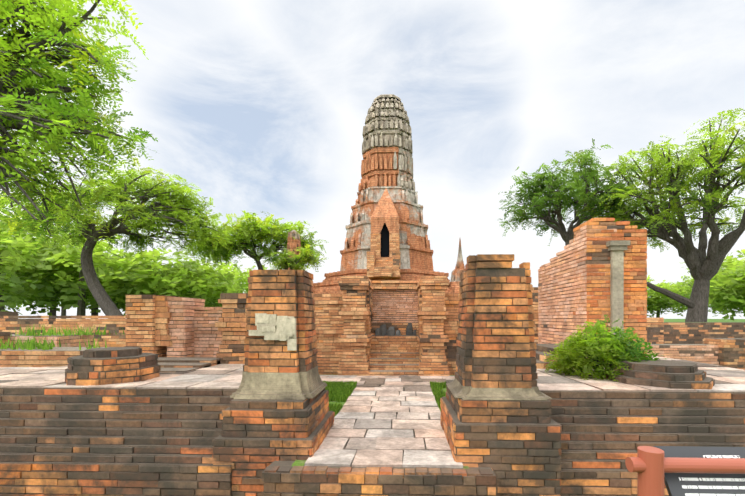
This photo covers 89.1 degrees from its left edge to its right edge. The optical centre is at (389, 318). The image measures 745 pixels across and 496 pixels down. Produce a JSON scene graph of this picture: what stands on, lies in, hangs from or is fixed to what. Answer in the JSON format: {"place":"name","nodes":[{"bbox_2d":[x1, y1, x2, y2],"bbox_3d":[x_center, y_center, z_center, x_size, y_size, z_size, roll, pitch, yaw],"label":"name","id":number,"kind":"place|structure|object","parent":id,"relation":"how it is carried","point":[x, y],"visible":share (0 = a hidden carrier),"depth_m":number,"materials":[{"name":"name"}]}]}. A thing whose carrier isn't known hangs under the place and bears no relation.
{"place":"outdoors","nodes":[
{"label":"outdoors","id":0,"kind":"place"},
{"bbox_2d":[0,0,744,318],"label":"sky","id":1,"kind":"structure","parent":0,"point":[259,106],"materials":[{"name":"white"}]},
{"bbox_2d":[323,374,454,411],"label":"grass tufts","id":2,"kind":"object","parent":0,"point":[343,403],"depth_m":6.41,"materials":[{"name":"green plant"}]},
{"bbox_2d":[304,375,462,468],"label":"path paving","id":3,"kind":"structure","parent":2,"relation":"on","point":[388,421],"depth_m":4.76,"materials":[{"name":"beige stone"}]},
{"bbox_2d":[313,276,538,375],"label":"brick wall","id":4,"kind":"structure","parent":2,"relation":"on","point":[349,341],"depth_m":9.54,"materials":[{"name":"brick"}]},
{"bbox_2d":[375,323,415,335],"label":"broken statues","id":5,"kind":"object","parent":4,"relation":"on","point":[382,330],"visible":1,"depth_m":10.29,"materials":[{"name":"stone"}]},
{"bbox_2d":[664,319,744,321],"bbox_3d":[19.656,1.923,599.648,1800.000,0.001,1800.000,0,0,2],"label":"ground","id":6,"kind":"structure","parent":0,"point":[708,320],"depth_m":313.41,"materials":[{"name":"green plant"}]},
{"bbox_2d":[1,157,232,318],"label":"twisted tree","id":7,"kind":"object","parent":6,"relation":"on","point":[145,215],"visible":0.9,"depth_m":19.29,"materials":[{"name":"green plant"}]},
{"bbox_2d":[173,210,328,274],"bbox_3d":[-9.576,-2.802,27.334,10.443,9.538,8.432,0,0,2],"label":"tree","id":8,"kind":"object","parent":6,"relation":"on","point":[251,236],"visible":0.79,"depth_m":25.36,"materials":[{"name":"green plant"}]},
{"bbox_2d":[287,230,300,269],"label":"satellite prang","id":9,"kind":"structure","parent":6,"relation":"on","point":[292,243],"depth_m":24.84,"materials":[{"name":"brown brick"}]},
{"bbox_2d":[266,244,326,271],"bbox_3d":[-4.956,-1.223,20.286,3.358,5.360,3.164,0,0,2],"label":"small tree","id":10,"kind":"object","parent":6,"relation":"on","point":[296,262],"visible":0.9,"depth_m":19.87,"materials":[{"name":"green plant"}]},
{"bbox_2d":[0,191,744,320],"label":"distant tree line","id":11,"kind":"object","parent":6,"relation":"on","point":[52,279],"visible":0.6,"depth_m":31.59,"materials":[{"name":"green plant"}]},
{"bbox_2d":[0,380,744,495],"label":"platform","id":12,"kind":"structure","parent":6,"relation":"on","point":[125,442],"depth_m":3.85,"materials":[{"name":"brick"}]},
{"bbox_2d":[0,0,159,260],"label":"tree","id":13,"kind":"object","parent":12,"relation":"on","point":[52,123],"visible":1,"depth_m":4.50,"materials":[{"name":"green plant"}]},
{"bbox_2d":[0,323,445,416],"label":"grass tufts","id":14,"kind":"object","parent":12,"relation":"on","point":[341,391],"visible":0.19,"depth_m":7.77,"materials":[{"name":"green plant"}]},
{"bbox_2d":[230,270,326,399],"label":"pillar","id":15,"kind":"structure","parent":12,"relation":"on","point":[280,353],"depth_m":4.13,"materials":[{"name":"brick"}]},
{"bbox_2d":[0,355,744,391],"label":"paved terrace","id":16,"kind":"structure","parent":12,"relation":"on","point":[229,376],"depth_m":4.72,"materials":[{"name":"beige stone"}]},
{"bbox_2d":[65,347,160,385],"bbox_3d":[-3.560,0.593,4.897,0.988,0.400,0.986,0,0,2],"label":"brick pedestal","id":17,"kind":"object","parent":16,"relation":"on","point":[104,366],"depth_m":4.58,"materials":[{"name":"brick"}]},
{"bbox_2d":[124,293,247,371],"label":"ruined wall","id":18,"kind":"structure","parent":16,"relation":"on","point":[179,334],"depth_m":6.63,"materials":[{"name":"brick"}]},
{"bbox_2d":[534,218,646,368],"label":"ruined wall","id":19,"kind":"structure","parent":16,"relation":"on","point":[595,270],"depth_m":6.35,"materials":[{"name":"brick"}]},
{"bbox_2d":[605,359,714,388],"bbox_3d":[3.307,0.668,4.656,1.066,0.250,1.024,0,0,2],"label":"brick pedestal","id":20,"kind":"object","parent":16,"relation":"on","point":[671,374],"depth_m":4.33,"materials":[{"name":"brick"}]},
{"bbox_2d":[292,460,468,468],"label":"weeds","id":21,"kind":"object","parent":12,"relation":"on","point":[299,463],"depth_m":3.67,"materials":[{"name":"green plant"}]},
{"bbox_2d":[446,254,551,399],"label":"pillar","id":22,"kind":"structure","parent":12,"relation":"on","point":[496,352],"depth_m":3.84,"materials":[{"name":"brick"}]},
{"bbox_2d":[543,314,665,381],"bbox_3d":[2.927,0.465,5.219,1.481,1.022,1.408,0,0,2],"label":"shrub","id":23,"kind":"object","parent":12,"relation":"on","point":[601,358],"visible":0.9,"depth_m":4.98,"materials":[{"name":"green plant"}]},
{"bbox_2d":[0,287,744,369],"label":"low brick walls","id":24,"kind":"structure","parent":6,"relation":"on","point":[719,343],"depth_m":12.77,"materials":[{"name":"brick"}]},
{"bbox_2d":[313,94,458,322],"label":"prang","id":25,"kind":"structure","parent":6,"relation":"on","point":[387,152],"depth_m":20.53,"materials":[{"name":"brick"}]},
{"bbox_2d":[366,233,400,278],"bbox_3d":[-0.248,-3.030,18.455,1.542,2.306,3.063,0,0,2],"label":"prang porch","id":26,"kind":"object","parent":25,"relation":"attached to","point":[379,266],"visible":1,"depth_m":17.47,"materials":[{"name":"orange brick"}]},
{"bbox_2d":[371,188,398,232],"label":"gable","id":27,"kind":"structure","parent":26,"relation":"on","point":[385,211],"depth_m":18.66,"materials":[{"name":"orange brick"}]},
{"bbox_2d":[380,223,389,256],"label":"doorway opening","id":28,"kind":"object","parent":26,"relation":"in","point":[384,233],"depth_m":18.94,"materials":[{"name":"black"}]},
{"bbox_2d":[448,239,464,292],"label":"chedi","id":29,"kind":"structure","parent":6,"relation":"on","point":[456,273],"depth_m":19.52,"materials":[{"name":"brown brick"}]},
{"bbox_2d":[497,139,658,245],"bbox_3d":[10.226,-3.664,21.722,7.966,11.218,7.431,0,0,2],"label":"tree","id":30,"kind":"object","parent":6,"relation":"on","point":[560,199],"visible":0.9,"depth_m":20.57,"materials":[{"name":"green plant"}]},
{"bbox_2d":[573,108,744,321],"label":"tree","id":31,"kind":"object","parent":6,"relation":"on","point":[665,223],"visible":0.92,"depth_m":17.66,"materials":[{"name":"green plant"}]},
{"bbox_2d":[625,446,744,495],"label":"sign posts","id":32,"kind":"object","parent":6,"relation":"on","point":[650,465],"visible":1,"depth_m":1.33,"materials":[{"name":"metal"}]},
{"bbox_2d":[653,446,744,495],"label":"sign board","id":33,"kind":"object","parent":32,"relation":"attached to","point":[696,484],"visible":0.67,"depth_m":1.39,"materials":[{"name":"black metal"}]}
]}

